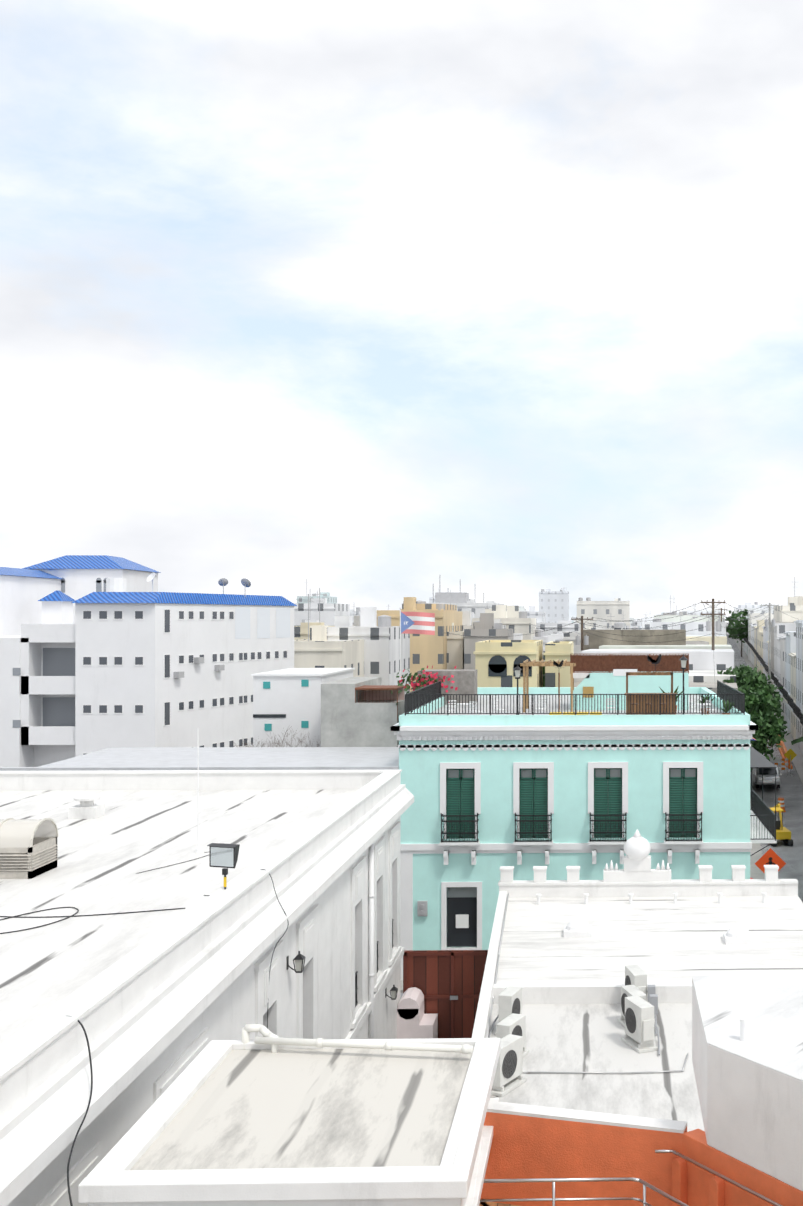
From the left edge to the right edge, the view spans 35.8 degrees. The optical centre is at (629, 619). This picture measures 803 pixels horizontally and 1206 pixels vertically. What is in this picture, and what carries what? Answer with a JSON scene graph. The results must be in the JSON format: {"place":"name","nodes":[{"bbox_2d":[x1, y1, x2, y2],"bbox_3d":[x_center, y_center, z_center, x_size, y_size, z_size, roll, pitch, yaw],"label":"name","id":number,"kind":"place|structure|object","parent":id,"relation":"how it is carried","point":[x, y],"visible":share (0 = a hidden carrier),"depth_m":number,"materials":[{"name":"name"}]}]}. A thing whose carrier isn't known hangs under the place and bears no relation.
{"place":"outdoors","nodes":[
{"label":"outdoors","id":0,"kind":"place"},
{"bbox_2d":[0,747,398,770],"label":"flat roof block","id":1,"kind":"structure","parent":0,"point":[278,758],"depth_m":59.42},
{"bbox_2d":[0,0,802,621],"label":"sky","id":2,"kind":"structure","parent":0,"point":[366,302],"materials":[{"name":"white"}]},
{"bbox_2d":[391,666,457,704],"bbox_3d":[-10.995,3.526,64.811,3.569,2.147,1.903,0,0,-1],"label":"bougainvillea","id":3,"kind":"object","parent":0,"point":[407,688],"depth_m":64.76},
{"bbox_2d":[447,897,476,946],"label":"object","id":4,"kind":"object","parent":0,"point":[461,937],"visible":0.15,"depth_m":52.63,"materials":[{"name":"black"}]},
{"bbox_2d":[479,1202,518,1205],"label":"terrace deck","id":5,"kind":"structure","parent":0,"point":[490,1204],"depth_m":18.12,"materials":[{"name":"brown wood"}]},
{"bbox_2d":[480,1177,688,1205],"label":"metal railing","id":6,"kind":"object","parent":5,"relation":"on","point":[553,1199],"visible":0.83,"depth_m":16.73,"materials":[{"name":"grey"}]},
{"bbox_2d":[480,1112,802,1205],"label":"orange terrace walls","id":7,"kind":"structure","parent":5,"relation":"on","point":[525,1147],"depth_m":17.73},
{"bbox_2d":[487,1100,686,1132],"bbox_3d":[-0.749,7.410,18.008,3.238,0.048,0.300,0,0,15],"label":"roof ledge","id":8,"kind":"object","parent":7,"relation":"on","point":[665,1125],"visible":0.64,"depth_m":17.93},
{"bbox_2d":[655,1150,782,1205],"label":"terrace handrail","id":9,"kind":"object","parent":7,"relation":"on","point":[739,1185],"visible":1,"depth_m":16.54,"materials":[{"name":"silver metal"}]},
{"bbox_2d":[692,978,802,1190],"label":"raised block","id":10,"kind":"structure","parent":7,"relation":"on","point":[752,1113],"depth_m":16.41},
{"bbox_2d":[692,975,802,1080],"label":"roof","id":11,"kind":"structure","parent":10,"relation":"on","point":[770,1007],"depth_m":18.24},
{"bbox_2d":[441,812,701,842],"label":"balcony railings","id":12,"kind":"object","parent":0,"point":[595,832],"visible":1,"depth_m":52.20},
{"bbox_2d":[399,687,749,949],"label":"mint building","id":13,"kind":"structure","parent":0,"point":[726,797],"depth_m":52.59,"materials":[{"name":"paint"}]},
{"bbox_2d":[446,768,696,838],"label":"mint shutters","id":14,"kind":"object","parent":13,"relation":"attached to","point":[460,796],"visible":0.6,"depth_m":52.67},
{"bbox_2d":[447,769,694,896],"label":"transom windows","id":15,"kind":"structure","parent":14,"relation":"in","point":[461,891],"depth_m":52.74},
{"bbox_2d":[750,810,776,842],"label":"mint balcony slab","id":16,"kind":"structure","parent":13,"relation":"attached to","point":[753,829],"depth_m":55.19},
{"bbox_2d":[570,654,688,673],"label":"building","id":17,"kind":"structure","parent":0,"point":[596,663],"depth_m":61.80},
{"bbox_2d":[726,622,801,784],"bbox_3d":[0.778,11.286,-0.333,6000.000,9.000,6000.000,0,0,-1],"label":"ground","id":18,"kind":"structure","parent":0,"point":[790,780],"depth_m":103.36,"materials":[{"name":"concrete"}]},
{"bbox_2d":[0,569,157,766],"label":"white building wings","id":19,"kind":"object","parent":18,"relation":"on","point":[31,626],"visible":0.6,"depth_m":79.96},
{"bbox_2d":[13,578,105,727],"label":"windows","id":20,"kind":"structure","parent":19,"relation":"on","point":[58,711],"depth_m":80.67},
{"bbox_2d":[0,555,160,600],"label":"white building wing roofs","id":21,"kind":"structure","parent":19,"relation":"on","point":[87,562],"depth_m":98.89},
{"bbox_2d":[106,578,127,591],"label":"roof water tank","id":22,"kind":"object","parent":19,"relation":"on","point":[116,584],"visible":0.66,"depth_m":95.94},
{"bbox_2d":[75,603,293,756],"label":"white building","id":23,"kind":"structure","parent":18,"relation":"on","point":[128,684],"depth_m":79.69,"materials":[{"name":"paint"}]},
{"bbox_2d":[71,592,296,605],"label":"blue roof","id":24,"kind":"structure","parent":23,"relation":"on","point":[154,597],"depth_m":81.74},
{"bbox_2d":[83,610,286,754],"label":"windows","id":25,"kind":"structure","parent":23,"relation":"in","point":[117,661],"depth_m":80.15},
{"bbox_2d":[82,609,287,754],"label":"window frames","id":26,"kind":"structure","parent":23,"relation":"attached to","point":[178,663],"depth_m":81.75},
{"bbox_2d":[235,607,289,638],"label":"wall panels","id":27,"kind":"object","parent":23,"relation":"attached to","point":[242,622],"visible":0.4,"depth_m":90.74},
{"bbox_2d":[0,770,413,1205],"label":"building walls","id":28,"kind":"structure","parent":18,"relation":"on","point":[157,1013],"depth_m":24.17,"materials":[{"name":"paint"}]},
{"bbox_2d":[0,837,58,878],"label":"skylight curb","id":29,"kind":"structure","parent":28,"relation":"on","point":[39,857],"depth_m":28.82,"materials":[{"name":"metal"}]},
{"bbox_2d":[0,819,55,847],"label":"vent hood","id":30,"kind":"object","parent":29,"relation":"on","point":[15,833],"depth_m":29.02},
{"bbox_2d":[67,1016,92,1205],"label":"roof cable","id":31,"kind":"object","parent":28,"relation":"on","point":[68,1164],"visible":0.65,"depth_m":15.93,"materials":[{"name":"rubber"}]},
{"bbox_2d":[68,793,104,818],"bbox_3d":[-17.013,5.826,37.820,0.800,0.720,0.800,0,0,-1],"label":"mushroom roof vent","id":32,"kind":"object","parent":28,"relation":"on","point":[86,808],"visible":1,"depth_m":37.50,"materials":[{"name":"metal"}]},
{"bbox_2d":[0,907,184,933],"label":"cable","id":33,"kind":"object","parent":28,"relation":"on","point":[17,916],"visible":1,"depth_m":25.13,"materials":[{"name":"rubber"}]},
{"bbox_2d":[0,789,358,1043],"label":"building roof","id":34,"kind":"structure","parent":28,"relation":"on","point":[103,860],"depth_m":29.52,"materials":[{"name":"concrete"}]},
{"bbox_2d":[207,843,239,888],"bbox_3d":[-8.295,5.061,24.731,0.640,0.930,0.340,0,0,17],"label":"floodlight","id":35,"kind":"object","parent":28,"relation":"on","point":[224,856],"visible":1,"depth_m":24.66,"materials":[{"name":"black metal"}]},
{"bbox_2d":[78,1038,500,1205],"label":"roof parapet","id":36,"kind":"structure","parent":28,"relation":"on","point":[456,1177],"depth_m":14.56,"materials":[{"name":"white paint"}]},
{"bbox_2d":[130,1048,473,1169],"bbox_3d":[-4.293,6.786,16.892,3.830,0.001,4.380,0,0,-1],"label":"flat roof","id":37,"kind":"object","parent":36,"relation":"on","point":[286,1108],"visible":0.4,"depth_m":16.61,"materials":[{"name":"concrete"}]},
{"bbox_2d":[242,1024,472,1053],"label":"pvc drain pipes","id":38,"kind":"object","parent":37,"relation":"on","point":[272,1039],"visible":0.9,"depth_m":18.75,"materials":[{"name":"white"}]},
{"bbox_2d":[368,843,373,1038],"bbox_3d":[-8.170,11.436,38.199,0.188,8.700,0.188,0,0,-1],"label":"downpipe","id":39,"kind":"object","parent":28,"relation":"attached to","point":[371,937],"visible":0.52,"depth_m":38.14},
{"bbox_2d":[251,668,354,746],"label":"white building","id":40,"kind":"structure","parent":18,"relation":"on","point":[291,698],"depth_m":69.17,"materials":[{"name":"paint"}]},
{"bbox_2d":[294,591,349,624],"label":"building","id":41,"kind":"structure","parent":18,"relation":"on","point":[329,612],"depth_m":179.45,"materials":[{"name":"grey paint"}]},
{"bbox_2d":[294,588,359,639],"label":"building","id":42,"kind":"structure","parent":18,"relation":"on","point":[301,632],"depth_m":130.36,"materials":[{"name":"grey paint"}]},
{"bbox_2d":[294,594,363,676],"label":"building","id":43,"kind":"structure","parent":18,"relation":"on","point":[317,649],"depth_m":103.52,"materials":[{"name":"grey paint"}]},
{"bbox_2d":[321,677,404,746],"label":"building wall","id":44,"kind":"structure","parent":18,"relation":"on","point":[347,720],"depth_m":65.29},
{"bbox_2d":[355,685,403,720],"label":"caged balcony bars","id":45,"kind":"object","parent":44,"relation":"attached to","point":[379,687],"visible":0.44,"depth_m":65.37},
{"bbox_2d":[364,687,403,699],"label":"wooden slats","id":46,"kind":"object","parent":44,"relation":"attached to","point":[386,695],"depth_m":67.72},
{"bbox_2d":[327,607,409,693],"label":"building","id":47,"kind":"structure","parent":18,"relation":"on","point":[382,649],"depth_m":113.37,"materials":[{"name":"grey paint"}]},
{"bbox_2d":[397,987,437,1038],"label":"vent duct","id":48,"kind":"structure","parent":18,"relation":"on","point":[414,1021],"depth_m":43.66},
{"bbox_2d":[401,612,434,634],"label":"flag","id":49,"kind":"object","parent":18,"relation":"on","point":[417,622],"visible":0.98,"depth_m":104.21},
{"bbox_2d":[377,597,461,691],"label":"tan building","id":50,"kind":"structure","parent":18,"relation":"on","point":[429,651],"depth_m":139.11,"materials":[{"name":"beige paint"}]},
{"bbox_2d":[447,623,463,668],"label":"building","id":51,"kind":"structure","parent":18,"relation":"on","point":[455,650],"depth_m":142.83,"materials":[{"name":"grey paint"}]},
{"bbox_2d":[426,599,503,617],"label":"building","id":52,"kind":"structure","parent":18,"relation":"on","point":[471,605],"depth_m":258.88,"materials":[{"name":"grey paint"}]},
{"bbox_2d":[433,575,483,602],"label":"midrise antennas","id":53,"kind":"object","parent":52,"relation":"on","point":[456,597],"visible":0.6,"depth_m":266.74,"materials":[{"name":"grey paint"}]},
{"bbox_2d":[463,613,512,668],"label":"building","id":54,"kind":"structure","parent":18,"relation":"on","point":[485,627],"depth_m":139.97,"materials":[{"name":"grey paint"}]},
{"bbox_2d":[471,605,535,639],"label":"building","id":55,"kind":"structure","parent":18,"relation":"on","point":[514,619],"depth_m":172.94,"materials":[{"name":"grey paint"}]},
{"bbox_2d":[473,640,542,686],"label":"building","id":56,"kind":"structure","parent":18,"relation":"on","point":[486,651],"depth_m":85.45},
{"bbox_2d":[488,655,531,675],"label":"arched windows","id":57,"kind":"structure","parent":56,"relation":"in","point":[497,665],"depth_m":85.40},
{"bbox_2d":[539,588,568,622],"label":"building","id":58,"kind":"structure","parent":18,"relation":"on","point":[554,605],"depth_m":512.98,"materials":[{"name":"grey paint"}]},
{"bbox_2d":[536,619,579,635],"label":"building","id":59,"kind":"structure","parent":18,"relation":"on","point":[575,627],"depth_m":203.43,"materials":[{"name":"grey paint"}]},
{"bbox_2d":[543,641,573,686],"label":"building","id":60,"kind":"structure","parent":18,"relation":"on","point":[559,650],"depth_m":89.54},
{"bbox_2d":[391,721,757,979],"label":"building trim","id":61,"kind":"structure","parent":18,"relation":"on","point":[642,732],"depth_m":52.43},
{"bbox_2d":[417,669,476,704],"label":"ruin wall","id":62,"kind":"structure","parent":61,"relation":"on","point":[465,680],"depth_m":65.43,"materials":[{"name":"concrete"}]},
{"bbox_2d":[405,680,744,715],"bbox_3d":[-2.514,3.710,58.676,14.861,0.924,11.900,0,0,-1],"label":"terrace railing","id":63,"kind":"object","parent":61,"relation":"on","point":[418,698],"visible":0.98,"depth_m":52.79,"materials":[{"name":"black metal"}]},
{"bbox_2d":[427,695,724,714],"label":"terrace floor tiles","id":64,"kind":"object","parent":61,"relation":"on","point":[541,706],"visible":0.07,"depth_m":63.36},
{"bbox_2d":[520,659,575,711],"bbox_3d":[-4.076,3.339,61.312,2.753,2.550,3.100,0,0,-1],"label":"terrace pergola","id":65,"kind":"object","parent":64,"relation":"on","point":[525,664],"visible":0.92,"depth_m":60.03,"materials":[{"name":"brown wood"}]},
{"bbox_2d":[449,698,718,714],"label":"tables and chairs","id":66,"kind":"object","parent":64,"relation":"on","point":[545,708],"visible":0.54,"depth_m":55.65,"materials":[{"name":"white plastic"}]},
{"bbox_2d":[574,673,688,709],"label":"penthouse terrace","id":67,"kind":"structure","parent":64,"relation":"on","point":[605,683],"depth_m":61.67,"materials":[{"name":"green paint"}]},
{"bbox_2d":[625,672,676,714],"bbox_3d":[0.993,3.564,56.981,2.420,2.100,1.820,0,0,-1],"label":"terrace bar","id":68,"kind":"object","parent":64,"relation":"on","point":[649,673],"visible":0.44,"depth_m":56.21,"materials":[{"name":"brown wood"}]},
{"bbox_2d":[750,747,776,855],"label":"balcony","id":69,"kind":"structure","parent":61,"relation":"attached to","point":[764,813],"depth_m":55.62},
{"bbox_2d":[562,620,625,654],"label":"building","id":70,"kind":"structure","parent":18,"relation":"on","point":[569,636],"depth_m":138.34,"materials":[{"name":"grey paint"}]},
{"bbox_2d":[576,597,629,631],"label":"building","id":71,"kind":"structure","parent":18,"relation":"on","point":[618,609],"depth_m":281.89,"materials":[{"name":"grey paint"}]},
{"bbox_2d":[583,630,685,650],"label":"building","id":72,"kind":"structure","parent":18,"relation":"on","point":[638,637],"depth_m":129.70,"materials":[{"name":"stone"}]},
{"bbox_2d":[472,855,797,1037],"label":"parapet","id":73,"kind":"structure","parent":18,"relation":"on","point":[639,878],"depth_m":44.30,"materials":[{"name":"white paint"}]},
{"bbox_2d":[493,983,691,1004],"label":"roof step kerb","id":74,"kind":"structure","parent":73,"relation":"on","point":[595,993],"depth_m":33.08,"materials":[{"name":"white paint"}]},
{"bbox_2d":[489,1003,704,1131],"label":"roof","id":75,"kind":"structure","parent":73,"relation":"on","point":[573,1037],"depth_m":28.57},
{"bbox_2d":[495,986,521,1035],"bbox_3d":[-3.042,10.021,30.883,0.520,1.030,0.900,0,0,15],"label":"ac unit","id":76,"kind":"object","parent":75,"relation":"on","point":[510,1000],"visible":0.54,"depth_m":30.53,"materials":[{"name":"grey"}]},
{"bbox_2d":[491,1034,526,1096],"bbox_3d":[-2.801,10.021,27.188,0.520,1.030,1.060,0,0,27],"label":"ac unit","id":77,"kind":"object","parent":75,"relation":"on","point":[508,1077],"visible":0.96,"depth_m":27.05,"materials":[{"name":"grey"}]},
{"bbox_2d":[496,1013,528,1056],"bbox_3d":[-2.838,10.071,28.988,0.520,0.930,0.980,0,0,21],"label":"ac unit","id":78,"kind":"object","parent":75,"relation":"on","point":[513,1024],"visible":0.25,"depth_m":28.91,"materials":[{"name":"grey"}]},
{"bbox_2d":[488,985,659,1055],"bbox_3d":[-1.387,10.047,29.807,4.301,0.922,6.374,0,0,-1],"label":"pipe","id":79,"kind":"object","parent":75,"relation":"on","point":[652,998],"visible":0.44,"depth_m":30.68,"materials":[{"name":"grey"}]},
{"bbox_2d":[487,893,687,1073],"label":"roof conduits","id":80,"kind":"object","parent":75,"relation":"on","point":[495,980],"visible":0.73,"depth_m":28.39,"materials":[{"name":"grey"}]},
{"bbox_2d":[617,985,646,1026],"bbox_3d":[0.114,10.071,31.256,0.520,0.930,1.060,0,0,-20],"label":"ac unit","id":81,"kind":"object","parent":75,"relation":"on","point":[629,990],"visible":0.33,"depth_m":31.36,"materials":[{"name":"grey"}]},
{"bbox_2d":[625,965,646,994],"bbox_3d":[0.179,9.996,32.558,0.520,1.080,1.060,0,0,-15],"label":"ac unit","id":82,"kind":"object","parent":75,"relation":"on","point":[636,975],"visible":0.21,"depth_m":32.22,"materials":[{"name":"grey"}]},
{"bbox_2d":[621,996,657,1052],"bbox_3d":[0.250,9.996,29.859,0.520,1.080,1.060,0,0,-25],"label":"ac unit","id":83,"kind":"object","parent":75,"relation":"on","point":[639,1025],"visible":1,"depth_m":29.54,"materials":[{"name":"grey"}]},
{"bbox_2d":[604,829,669,870],"bbox_3d":[0.295,8.486,44.499,2.275,1.500,0.988,0,0,-22],"label":"parapet finial","id":84,"kind":"object","parent":73,"relation":"on","point":[637,847],"visible":0.94,"depth_m":44.23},
{"bbox_2d":[496,896,802,983],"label":"roof","id":85,"kind":"structure","parent":73,"relation":"on","point":[661,939],"depth_m":38.42,"materials":[{"name":"concrete"}]},
{"bbox_2d":[564,919,591,937],"bbox_3d":[-1.668,9.956,39.117,0.900,0.460,0.900,0,0,-1],"label":"roof vent","id":86,"kind":"object","parent":85,"relation":"on","point":[577,928],"visible":1,"depth_m":38.79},
{"bbox_2d":[536,892,766,904],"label":"roof vent pipes","id":87,"kind":"object","parent":85,"relation":"on","point":[630,895],"visible":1,"depth_m":43.25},
{"bbox_2d":[723,926,753,944],"bbox_3d":[3.461,9.956,38.249,0.900,0.460,0.900,0,0,-1],"label":"roof vent","id":88,"kind":"object","parent":85,"relation":"on","point":[737,935],"visible":1,"depth_m":37.91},
{"bbox_2d":[574,670,735,682],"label":"street house","id":89,"kind":"structure","parent":18,"relation":"on","point":[701,675],"depth_m":96.47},
{"bbox_2d":[574,682,737,693],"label":"street house","id":90,"kind":"structure","parent":18,"relation":"on","point":[711,686],"depth_m":91.91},
{"bbox_2d":[581,649,733,669],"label":"building","id":91,"kind":"structure","parent":18,"relation":"on","point":[710,659],"depth_m":107.27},
{"bbox_2d":[599,645,731,648],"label":"roof","id":92,"kind":"structure","parent":18,"relation":"on","point":[664,647],"depth_m":124.54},
{"bbox_2d":[642,622,725,634],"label":"building","id":93,"kind":"structure","parent":18,"relation":"on","point":[688,627],"depth_m":196.49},
{"bbox_2d":[654,615,723,621],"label":"building","id":94,"kind":"structure","parent":18,"relation":"on","point":[680,618],"depth_m":233.60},
{"bbox_2d":[686,636,726,644],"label":"street house","id":95,"kind":"structure","parent":18,"relation":"on","point":[720,640],"depth_m":176.63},
{"bbox_2d":[692,599,725,649],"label":"utility pole","id":96,"kind":"object","parent":18,"relation":"on","point":[708,625],"visible":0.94,"depth_m":111.77,"materials":[{"name":"brown wood"}]},
{"bbox_2d":[448,602,796,692],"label":"overhead wires","id":97,"kind":"object","parent":96,"relation":"attached to","point":[663,625],"visible":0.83,"depth_m":120.55,"materials":[{"name":"black metal"}]},
{"bbox_2d":[717,664,783,716],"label":"tree","id":98,"kind":"object","parent":18,"relation":"on","point":[746,678],"visible":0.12,"depth_m":96.35,"materials":[{"name":"green plant"}]},
{"bbox_2d":[740,687,789,771],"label":"foliage","id":99,"kind":"object","parent":18,"relation":"on","point":[764,705],"visible":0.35,"depth_m":87.75,"materials":[{"name":"green plant"}]},
{"bbox_2d":[774,623,795,691],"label":"street house","id":100,"kind":"structure","parent":18,"relation":"on","point":[780,629],"depth_m":166.81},
{"bbox_2d":[778,631,795,731],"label":"street house","id":101,"kind":"structure","parent":18,"relation":"on","point":[790,642],"depth_m":138.29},
{"bbox_2d":[774,577,802,621],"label":"building","id":102,"kind":"structure","parent":18,"relation":"on","point":[793,608],"depth_m":175.62,"materials":[{"name":"grey paint"}]},
{"bbox_2d":[783,653,795,739],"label":"street house","id":103,"kind":"structure","parent":18,"relation":"on","point":[793,689],"depth_m":131.14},
{"bbox_2d":[787,620,802,752],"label":"street house","id":104,"kind":"structure","parent":18,"relation":"on","point":[799,626],"depth_m":121.70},
{"bbox_2d":[727,639,802,901],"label":"street","id":105,"kind":"structure","parent":0,"point":[791,857],"depth_m":87.31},
{"bbox_2d":[725,609,747,656],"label":"tree","id":106,"kind":"object","parent":105,"relation":"on","point":[733,631],"visible":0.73,"depth_m":319.08,"materials":[{"name":"green plant"}]},
{"bbox_2d":[754,765,781,787],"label":"parked suv","id":107,"kind":"object","parent":105,"relation":"on","point":[768,776],"visible":0.92,"depth_m":97.12,"materials":[{"name":"grey paint"}]},
{"bbox_2d":[755,848,785,873],"bbox_3d":[7.585,13.937,64.778,1.676,3.420,0.747,0,0,8],"label":"pedestrian sign stand","id":108,"kind":"object","parent":105,"relation":"on","point":[770,856],"visible":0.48,"depth_m":64.62,"materials":[{"name":"orange metal"}]},
{"bbox_2d":[769,802,792,845],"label":"mini excavator","id":109,"kind":"object","parent":105,"relation":"on","point":[783,834],"visible":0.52,"depth_m":79.15,"materials":[{"name":"yellow"}]},
{"bbox_2d":[734,639,802,878],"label":"street pavements","id":110,"kind":"structure","parent":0,"point":[756,872],"depth_m":108.52,"materials":[{"name":"concrete"}]},
{"bbox_2d":[737,629,802,725],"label":"balcony rails","id":111,"kind":"object","parent":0,"point":[793,706],"visible":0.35,"depth_m":139.43,"materials":[{"name":"black metal"}]},
{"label":"cross street pavements","id":112,"kind":"structure","parent":0,"visible":0},
{"bbox_2d":[403,950,487,1037],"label":"alley gate","id":113,"kind":"structure","parent":112,"relation":"on","point":[428,975],"depth_m":45.09,"materials":[{"name":"brown wood"}]},
{"bbox_2d":[403,951,487,1037],"bbox_3d":[-6.612,14.086,45.071,3.670,3.400,0.040,0,0,-1],"label":"gate frame","id":114,"kind":"object","parent":113,"relation":"attached to","point":[452,954],"visible":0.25,"depth_m":45.05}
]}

